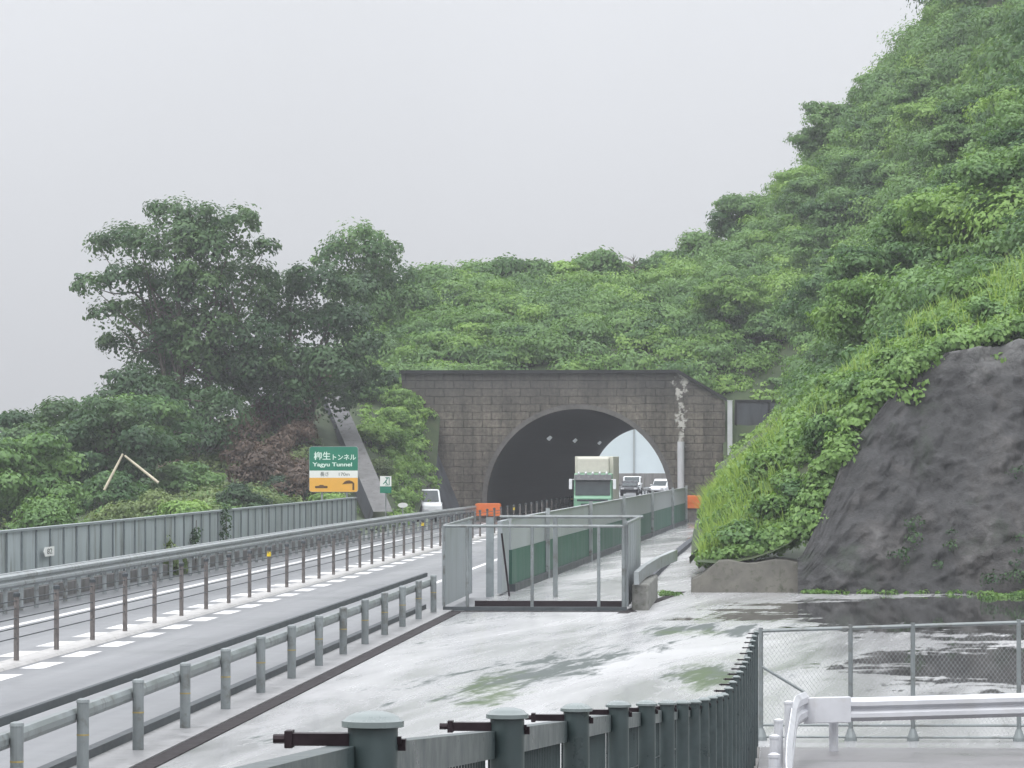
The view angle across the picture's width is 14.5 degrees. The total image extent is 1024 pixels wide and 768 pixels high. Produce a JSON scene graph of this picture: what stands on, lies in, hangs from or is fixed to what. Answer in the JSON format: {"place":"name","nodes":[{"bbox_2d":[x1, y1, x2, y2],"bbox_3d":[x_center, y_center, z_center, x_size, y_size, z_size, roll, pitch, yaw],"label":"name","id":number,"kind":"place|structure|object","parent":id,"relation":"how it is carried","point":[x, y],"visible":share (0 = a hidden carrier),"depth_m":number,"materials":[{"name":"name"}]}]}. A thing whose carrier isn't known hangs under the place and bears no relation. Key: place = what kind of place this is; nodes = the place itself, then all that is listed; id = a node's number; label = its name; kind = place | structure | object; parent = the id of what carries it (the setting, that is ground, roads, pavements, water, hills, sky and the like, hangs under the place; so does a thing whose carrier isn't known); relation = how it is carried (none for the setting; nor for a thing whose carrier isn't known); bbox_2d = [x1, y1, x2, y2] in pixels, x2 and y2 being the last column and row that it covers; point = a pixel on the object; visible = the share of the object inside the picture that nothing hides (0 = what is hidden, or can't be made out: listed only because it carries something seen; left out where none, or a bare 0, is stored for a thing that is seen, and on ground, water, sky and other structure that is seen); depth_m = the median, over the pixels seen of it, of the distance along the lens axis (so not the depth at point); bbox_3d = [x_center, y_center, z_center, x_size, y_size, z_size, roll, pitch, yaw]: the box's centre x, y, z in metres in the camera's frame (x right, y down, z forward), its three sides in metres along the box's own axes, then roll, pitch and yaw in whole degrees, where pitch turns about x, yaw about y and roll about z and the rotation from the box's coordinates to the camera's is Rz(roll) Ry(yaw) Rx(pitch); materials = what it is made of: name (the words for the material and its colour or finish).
{"place":"outdoors","nodes":[
{"label":"outdoors","id":0,"kind":"place"},
{"bbox_2d":[0,391,439,531],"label":"verge hill","id":1,"kind":"structure","parent":0,"point":[326,433],"depth_m":219.00,"materials":[{"name":"green plant"}]},
{"bbox_2d":[4,493,82,529],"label":"bush","id":2,"kind":"object","parent":1,"relation":"on","point":[47,511],"visible":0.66,"depth_m":152.58,"materials":[{"name":"green plant"}]},
{"bbox_2d":[0,431,90,523],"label":"tree","id":3,"kind":"object","parent":1,"relation":"on","point":[27,474],"visible":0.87,"depth_m":172.57,"materials":[{"name":"green plant"}]},
{"bbox_2d":[0,396,115,483],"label":"tree","id":4,"kind":"object","parent":1,"relation":"on","point":[14,424],"visible":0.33,"depth_m":193.86,"materials":[{"name":"green plant"}]},
{"bbox_2d":[38,394,183,504],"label":"tree","id":5,"kind":"object","parent":1,"relation":"on","point":[101,429],"visible":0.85,"depth_m":188.01,"materials":[{"name":"green plant"}]},
{"bbox_2d":[78,469,150,511],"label":"bush","id":6,"kind":"object","parent":1,"relation":"on","point":[121,486],"visible":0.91,"depth_m":184.38,"materials":[{"name":"green plant"}]},
{"bbox_2d":[87,499,145,521],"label":"bush","id":7,"kind":"object","parent":1,"relation":"on","point":[114,512],"visible":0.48,"depth_m":163.14,"materials":[{"name":"green plant"}]},
{"bbox_2d":[88,392,211,465],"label":"tree","id":8,"kind":"object","parent":1,"relation":"on","point":[168,409],"visible":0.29,"depth_m":201.21,"materials":[{"name":"green plant"}]},
{"bbox_2d":[125,488,179,516],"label":"bush","id":9,"kind":"object","parent":1,"relation":"on","point":[149,504],"visible":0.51,"depth_m":176.68,"materials":[{"name":"green plant"}]},
{"bbox_2d":[86,362,264,461],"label":"tree","id":10,"kind":"object","parent":1,"relation":"on","point":[215,402],"visible":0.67,"depth_m":208.30,"materials":[{"name":"green plant"}]},
{"bbox_2d":[0,417,350,527],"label":"thicket foliage","id":11,"kind":"object","parent":1,"relation":"on","point":[216,462],"visible":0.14,"depth_m":205.81,"materials":[{"name":"green plant"}]},
{"bbox_2d":[69,191,287,407],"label":"tree","id":12,"kind":"object","parent":1,"relation":"on","point":[178,346],"visible":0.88,"depth_m":212.45,"materials":[{"name":"green plant"}]},
{"bbox_2d":[153,499,211,514],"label":"bush","id":13,"kind":"object","parent":1,"relation":"on","point":[178,506],"visible":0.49,"depth_m":172.45,"materials":[{"name":"green plant"}]},
{"bbox_2d":[146,461,226,492],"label":"bush","id":14,"kind":"object","parent":1,"relation":"on","point":[175,475],"visible":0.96,"depth_m":190.09,"materials":[{"name":"green plant"}]},
{"bbox_2d":[218,437,262,469],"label":"dry bush","id":15,"kind":"object","parent":1,"relation":"on","point":[235,453],"visible":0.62,"depth_m":205.84,"materials":[{"name":"brown plant"}]},
{"bbox_2d":[214,481,274,506],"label":"bush","id":16,"kind":"object","parent":1,"relation":"on","point":[238,493],"visible":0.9,"depth_m":183.70,"materials":[{"name":"green plant"}]},
{"bbox_2d":[225,448,284,485],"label":"dry bush","id":17,"kind":"object","parent":1,"relation":"on","point":[256,467],"visible":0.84,"depth_m":198.76,"materials":[{"name":"brown plant"}]},
{"bbox_2d":[250,431,296,466],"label":"dry bush","id":18,"kind":"object","parent":1,"relation":"on","point":[275,445],"visible":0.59,"depth_m":207.75,"materials":[{"name":"brown plant"}]},
{"bbox_2d":[267,468,314,501],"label":"dry bush","id":19,"kind":"object","parent":1,"relation":"on","point":[298,480],"visible":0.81,"depth_m":196.46,"materials":[{"name":"brown plant"}]},
{"bbox_2d":[190,259,400,435],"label":"tree","id":20,"kind":"object","parent":1,"relation":"on","point":[330,318],"visible":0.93,"depth_m":214.33,"materials":[{"name":"green plant"}]},
{"bbox_2d":[271,415,319,448],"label":"dry bush","id":21,"kind":"object","parent":1,"relation":"on","point":[302,428],"visible":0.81,"depth_m":212.42,"materials":[{"name":"brown plant"}]},
{"bbox_2d":[309,446,357,499],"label":"tunnel sign","id":22,"kind":"object","parent":1,"relation":"on","point":[333,468],"visible":1,"depth_m":186.82,"materials":[{"name":"metal"}]},
{"bbox_2d":[324,396,393,518],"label":"drain chute","id":23,"kind":"object","parent":1,"relation":"on","point":[370,497],"visible":0.71,"depth_m":210.88,"materials":[{"name":"concrete"}]},
{"bbox_2d":[356,422,397,446],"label":"bush","id":24,"kind":"object","parent":1,"relation":"on","point":[376,432],"visible":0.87,"depth_m":219.34,"materials":[{"name":"green plant"}]},
{"bbox_2d":[354,378,442,526],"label":"portal bank foliage","id":25,"kind":"object","parent":1,"relation":"on","point":[407,460],"visible":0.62,"depth_m":221.99,"materials":[{"name":"green plant"}]},
{"bbox_2d":[0,490,648,767],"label":"road","id":26,"kind":"structure","parent":0,"point":[28,687],"depth_m":86.34,"materials":[{"name":"grey asphalt"}]},
{"bbox_2d":[0,497,356,607],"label":"noise barrier","id":27,"kind":"object","parent":26,"relation":"on","point":[21,549],"visible":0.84,"depth_m":119.26,"materials":[{"name":"painted metal"},{"name":"steel"}]},
{"bbox_2d":[37,604,425,767],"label":"asphalt kerb","id":28,"kind":"structure","parent":26,"relation":"on","point":[103,745],"depth_m":56.98,"materials":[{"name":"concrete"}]},
{"bbox_2d":[0,506,475,613],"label":"guardrail","id":29,"kind":"object","parent":26,"relation":"on","point":[51,574],"visible":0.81,"depth_m":122.99,"materials":[{"name":"metal"}]},
{"bbox_2d":[0,532,496,671],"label":"kerb","id":30,"kind":"structure","parent":26,"relation":"on","point":[11,663],"depth_m":89.42,"materials":[{"name":"concrete"}]},
{"bbox_2d":[70,609,452,767],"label":"kerb","id":31,"kind":"structure","parent":26,"relation":"on","point":[162,739],"depth_m":58.15,"materials":[{"name":"concrete"}]},
{"bbox_2d":[0,573,436,767],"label":"guardrail","id":32,"kind":"object","parent":31,"relation":"on","point":[16,736],"visible":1,"depth_m":54.91,"materials":[{"name":"metal"}]},
{"bbox_2d":[0,505,567,680],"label":"road markings","id":33,"kind":"object","parent":26,"relation":"on","point":[41,665],"visible":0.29,"depth_m":94.12,"materials":[{"name":"paint"}]},
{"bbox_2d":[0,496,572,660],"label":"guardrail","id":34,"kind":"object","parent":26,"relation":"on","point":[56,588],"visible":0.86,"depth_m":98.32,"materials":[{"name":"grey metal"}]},
{"bbox_2d":[132,592,683,767],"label":"gutter","id":35,"kind":"object","parent":26,"relation":"on","point":[187,746],"visible":0.43,"depth_m":59.56,"materials":[{"name":"grey concrete"}]},
{"bbox_2d":[569,456,618,505],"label":"truck","id":36,"kind":"object","parent":26,"relation":"on","point":[596,479],"visible":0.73,"depth_m":217.31,"materials":[{"name":"green metal"}]},
{"bbox_2d":[600,429,666,489],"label":"pale screen","id":37,"kind":"object","parent":26,"relation":"on","point":[634,451],"visible":0.06,"depth_m":451.91,"materials":[{"name":"concrete"}]},
{"bbox_2d":[0,0,928,432],"label":"sky","id":38,"kind":"structure","parent":0,"point":[555,130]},
{"bbox_2d":[157,522,1023,767],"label":"apron","id":39,"kind":"object","parent":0,"point":[479,666],"visible":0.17,"depth_m":71.32,"materials":[{"name":"grey concrete"}]},
{"bbox_2d":[442,515,642,610],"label":"gate pen","id":40,"kind":"object","parent":39,"relation":"on","point":[456,560],"visible":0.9,"depth_m":96.45,"materials":[{"name":"metal"}]},
{"bbox_2d":[497,485,688,593],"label":"roadside wall","id":41,"kind":"structure","parent":39,"relation":"on","point":[662,511],"depth_m":133.67,"materials":[{"name":"metal"}]},
{"bbox_2d":[632,550,677,609],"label":"stone block","id":42,"kind":"structure","parent":39,"relation":"on","point":[645,591],"depth_m":97.22,"materials":[{"name":"concrete"}]},
{"bbox_2d":[691,557,797,592],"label":"retaining wall","id":43,"kind":"structure","parent":39,"relation":"on","point":[774,575],"depth_m":107.51,"materials":[{"name":"concrete"}]},
{"bbox_2d":[754,747,759,767],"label":"retaining wall","id":44,"kind":"structure","parent":39,"relation":"on","point":[757,758],"depth_m":47.96,"materials":[{"name":"concrete"}]},
{"bbox_2d":[233,631,758,767],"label":"fence","id":45,"kind":"object","parent":44,"relation":"on","point":[718,730],"visible":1,"depth_m":8.17,"materials":[{"name":"grey metal"}]},
{"bbox_2d":[658,588,1023,599],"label":"weeds","id":46,"kind":"object","parent":39,"relation":"on","point":[1014,594],"visible":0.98,"depth_m":105.99,"materials":[{"name":"green plant"}]},
{"bbox_2d":[758,619,1023,741],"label":"chain link fence","id":47,"kind":"object","parent":39,"relation":"on","point":[850,735],"visible":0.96,"depth_m":51.02,"materials":[{"name":"metal"}]},
{"bbox_2d":[381,0,1013,416],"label":"hill over tunnel","id":48,"kind":"structure","parent":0,"point":[775,370],"depth_m":234.37,"materials":[{"name":"plant"}]},
{"bbox_2d":[308,217,432,333],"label":"tree","id":49,"kind":"object","parent":48,"relation":"on","point":[387,277],"visible":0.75,"depth_m":246.16,"materials":[{"name":"green plant"}]},
{"bbox_2d":[394,260,463,296],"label":"bush","id":50,"kind":"object","parent":48,"relation":"on","point":[430,273],"visible":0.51,"depth_m":254.22,"materials":[{"name":"green plant"}]},
{"bbox_2d":[471,252,529,280],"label":"bush","id":51,"kind":"object","parent":48,"relation":"on","point":[499,266],"visible":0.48,"depth_m":257.83,"materials":[{"name":"green plant"}]},
{"bbox_2d":[500,257,561,281],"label":"bush","id":52,"kind":"object","parent":48,"relation":"on","point":[540,264],"visible":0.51,"depth_m":257.79,"materials":[{"name":"green plant"}]},
{"bbox_2d":[399,370,726,523],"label":"tunnel","id":53,"kind":"structure","parent":48,"relation":"in","point":[511,438],"depth_m":229.50,"materials":[{"name":"concrete"}]},
{"bbox_2d":[572,245,632,279],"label":"bush","id":54,"kind":"object","parent":48,"relation":"on","point":[609,260],"visible":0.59,"depth_m":259.35,"materials":[{"name":"green plant"}]},
{"bbox_2d":[328,0,1023,393],"bbox_3d":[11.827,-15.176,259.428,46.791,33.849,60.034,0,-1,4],"label":"creeper foliage","id":55,"kind":"object","parent":48,"relation":"on","point":[713,260],"visible":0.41,"depth_m":241.87,"materials":[{"name":"green plant"}]},
{"bbox_2d":[664,228,723,263],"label":"bush","id":56,"kind":"object","parent":48,"relation":"on","point":[691,243],"visible":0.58,"depth_m":266.61,"materials":[{"name":"green plant"}]},
{"bbox_2d":[684,275,776,330],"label":"tree","id":57,"kind":"object","parent":48,"relation":"on","point":[736,293],"visible":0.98,"depth_m":238.65,"materials":[{"name":"green plant"}]},
{"bbox_2d":[704,191,769,240],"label":"tree","id":58,"kind":"object","parent":48,"relation":"on","point":[739,205],"visible":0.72,"depth_m":267.33,"materials":[{"name":"green plant"}]},
{"bbox_2d":[739,312,792,339],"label":"bush","id":59,"kind":"object","parent":48,"relation":"on","point":[753,330],"visible":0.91,"depth_m":237.02,"materials":[{"name":"green plant"}]},
{"bbox_2d":[766,165,827,204],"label":"tree","id":60,"kind":"object","parent":48,"relation":"on","point":[787,176],"visible":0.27,"depth_m":259.18,"materials":[{"name":"green plant"}]},
{"bbox_2d":[772,174,831,218],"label":"tree","id":61,"kind":"object","parent":48,"relation":"on","point":[808,186],"visible":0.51,"depth_m":254.39,"materials":[{"name":"green plant"}]},
{"bbox_2d":[783,227,843,266],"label":"tree","id":62,"kind":"object","parent":48,"relation":"on","point":[807,243],"visible":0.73,"depth_m":243.17,"materials":[{"name":"green plant"}]},
{"bbox_2d":[782,101,860,159],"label":"tree","id":63,"kind":"object","parent":48,"relation":"on","point":[820,118],"visible":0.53,"depth_m":269.12,"materials":[{"name":"green plant"}]},
{"bbox_2d":[798,186,874,235],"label":"tree","id":64,"kind":"object","parent":48,"relation":"on","point":[827,205],"visible":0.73,"depth_m":244.41,"materials":[{"name":"green plant"}]},
{"bbox_2d":[816,151,870,182],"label":"tree","id":65,"kind":"object","parent":48,"relation":"on","point":[839,164],"visible":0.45,"depth_m":252.56,"materials":[{"name":"green plant"}]},
{"bbox_2d":[839,157,895,192],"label":"tree","id":66,"kind":"object","parent":48,"relation":"on","point":[860,173],"visible":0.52,"depth_m":246.66,"materials":[{"name":"green plant"}]},
{"bbox_2d":[859,113,900,148],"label":"tree","id":67,"kind":"object","parent":48,"relation":"on","point":[877,121],"visible":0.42,"depth_m":252.94,"materials":[{"name":"green plant"}]},
{"bbox_2d":[890,96,947,134],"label":"tree","id":68,"kind":"object","parent":48,"relation":"on","point":[923,111],"visible":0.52,"depth_m":245.64,"materials":[{"name":"green plant"}]},
{"bbox_2d":[884,66,961,108],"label":"tree","id":69,"kind":"object","parent":48,"relation":"on","point":[916,80],"visible":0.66,"depth_m":250.58,"materials":[{"name":"green plant"}]},
{"bbox_2d":[689,103,1023,567],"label":"hill","id":70,"kind":"structure","parent":0,"point":[737,430],"depth_m":126.93,"materials":[{"name":"green plant"}]},
{"bbox_2d":[684,414,789,562],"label":"long grass","id":71,"kind":"structure","parent":70,"relation":"on","point":[708,509],"depth_m":112.60,"materials":[{"name":"green plant"}]},
{"bbox_2d":[695,371,789,529],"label":"slope foliage","id":72,"kind":"object","parent":70,"relation":"on","point":[724,387],"visible":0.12,"depth_m":231.31,"materials":[{"name":"green plant"}]},
{"bbox_2d":[713,518,777,552],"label":"kudzu bush","id":73,"kind":"object","parent":70,"relation":"on","point":[750,530],"visible":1,"depth_m":108.82,"materials":[{"name":"green plant"}]},
{"bbox_2d":[734,400,781,425],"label":"panel wall","id":74,"kind":"structure","parent":70,"relation":"on","point":[750,412],"depth_m":229.69,"materials":[{"name":"metal"}]},
{"bbox_2d":[741,446,788,476],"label":"kudzu bush","id":75,"kind":"object","parent":70,"relation":"on","point":[762,455],"visible":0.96,"depth_m":112.46,"materials":[{"name":"green plant"}]},
{"bbox_2d":[743,491,798,521],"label":"kudzu bush","id":76,"kind":"object","parent":70,"relation":"on","point":[772,501],"visible":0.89,"depth_m":109.52,"materials":[{"name":"green plant"}]},
{"bbox_2d":[771,270,843,360],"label":"tree","id":77,"kind":"object","parent":70,"relation":"on","point":[813,285],"visible":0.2,"depth_m":193.23,"materials":[{"name":"green plant"}]},
{"bbox_2d":[794,412,839,453],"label":"kudzu bush","id":78,"kind":"object","parent":70,"relation":"on","point":[816,428],"visible":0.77,"depth_m":110.61,"materials":[{"name":"green plant"}]},
{"bbox_2d":[804,272,890,347],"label":"tree","id":79,"kind":"object","parent":70,"relation":"on","point":[842,311],"visible":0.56,"depth_m":146.77,"materials":[{"name":"green plant"}]},
{"bbox_2d":[827,369,871,402],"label":"kudzu bush","id":80,"kind":"object","parent":70,"relation":"on","point":[847,385],"visible":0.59,"depth_m":111.84,"materials":[{"name":"green plant"}]},
{"bbox_2d":[691,256,1023,567],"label":"bank foliage","id":81,"kind":"object","parent":70,"relation":"on","point":[882,385],"visible":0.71,"depth_m":110.62,"materials":[{"name":"green plant"}]},
{"bbox_2d":[820,240,928,305],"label":"tree","id":82,"kind":"object","parent":70,"relation":"on","point":[850,262],"visible":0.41,"depth_m":153.60,"materials":[{"name":"green plant"}]},
{"bbox_2d":[771,40,1023,418],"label":"slope foliage","id":83,"kind":"object","parent":70,"relation":"on","point":[805,373],"visible":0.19,"depth_m":141.69,"materials":[{"name":"green plant"}]},
{"bbox_2d":[862,203,934,265],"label":"tree","id":84,"kind":"object","parent":70,"relation":"on","point":[888,215],"visible":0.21,"depth_m":155.98,"materials":[{"name":"green plant"}]},
{"bbox_2d":[791,243,1023,427],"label":"bank grass","id":85,"kind":"structure","parent":70,"relation":"on","point":[929,317],"depth_m":117.99,"materials":[{"name":"green plant"}]},
{"bbox_2d":[908,121,986,168],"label":"tree","id":86,"kind":"object","parent":70,"relation":"on","point":[956,136],"visible":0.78,"depth_m":193.59,"materials":[{"name":"green plant"}]},
{"bbox_2d":[889,183,1011,256],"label":"tree","id":87,"kind":"object","parent":70,"relation":"on","point":[936,220],"visible":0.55,"depth_m":146.74,"materials":[{"name":"green plant"}]},
{"bbox_2d":[900,0,1023,104],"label":"slope foliage","id":88,"kind":"object","parent":70,"relation":"on","point":[1018,27],"visible":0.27,"depth_m":208.37,"materials":[{"name":"green plant"}]},
{"bbox_2d":[934,83,993,125],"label":"tree","id":89,"kind":"object","parent":70,"relation":"on","point":[952,110],"visible":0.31,"depth_m":207.54,"materials":[{"name":"green plant"}]},
{"bbox_2d":[942,273,992,307],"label":"kudzu bush","id":90,"kind":"object","parent":70,"relation":"on","point":[958,284],"visible":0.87,"depth_m":120.12,"materials":[{"name":"green plant"}]},
{"bbox_2d":[950,142,1023,225],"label":"tree","id":91,"kind":"object","parent":70,"relation":"on","point":[976,170],"visible":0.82,"depth_m":143.72,"materials":[{"name":"green plant"}]},
{"bbox_2d":[960,296,1021,324],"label":"kudzu bush","id":92,"kind":"object","parent":70,"relation":"on","point":[979,306],"visible":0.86,"depth_m":113.71,"materials":[{"name":"green plant"}]},
{"bbox_2d":[976,99,1023,150],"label":"tree","id":93,"kind":"object","parent":70,"relation":"on","point":[993,122],"visible":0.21,"depth_m":163.81,"materials":[{"name":"green plant"}]},
{"bbox_2d":[978,112,1023,160],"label":"tree","id":94,"kind":"object","parent":70,"relation":"on","point":[1004,136],"visible":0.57,"depth_m":154.83,"materials":[{"name":"green plant"}]},
{"bbox_2d":[758,747,1023,767],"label":"parking lot","id":95,"kind":"structure","parent":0,"point":[825,757],"depth_m":48.09,"materials":[{"name":"concrete"}]},
{"bbox_2d":[768,692,1023,767],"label":"white guardrail","id":96,"kind":"object","parent":95,"relation":"on","point":[805,708],"visible":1,"depth_m":48.92,"materials":[{"name":"metal"}]},
{"bbox_2d":[797,339,1023,593],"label":"rock slope","id":97,"kind":"structure","parent":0,"point":[943,455],"depth_m":108.03,"materials":[{"name":"grey stone"}]},
{"bbox_2d":[886,462,1023,590],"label":"rock foliage","id":98,"kind":"object","parent":97,"relation":"on","point":[940,562],"visible":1,"depth_m":106.79,"materials":[{"name":"green plant"}]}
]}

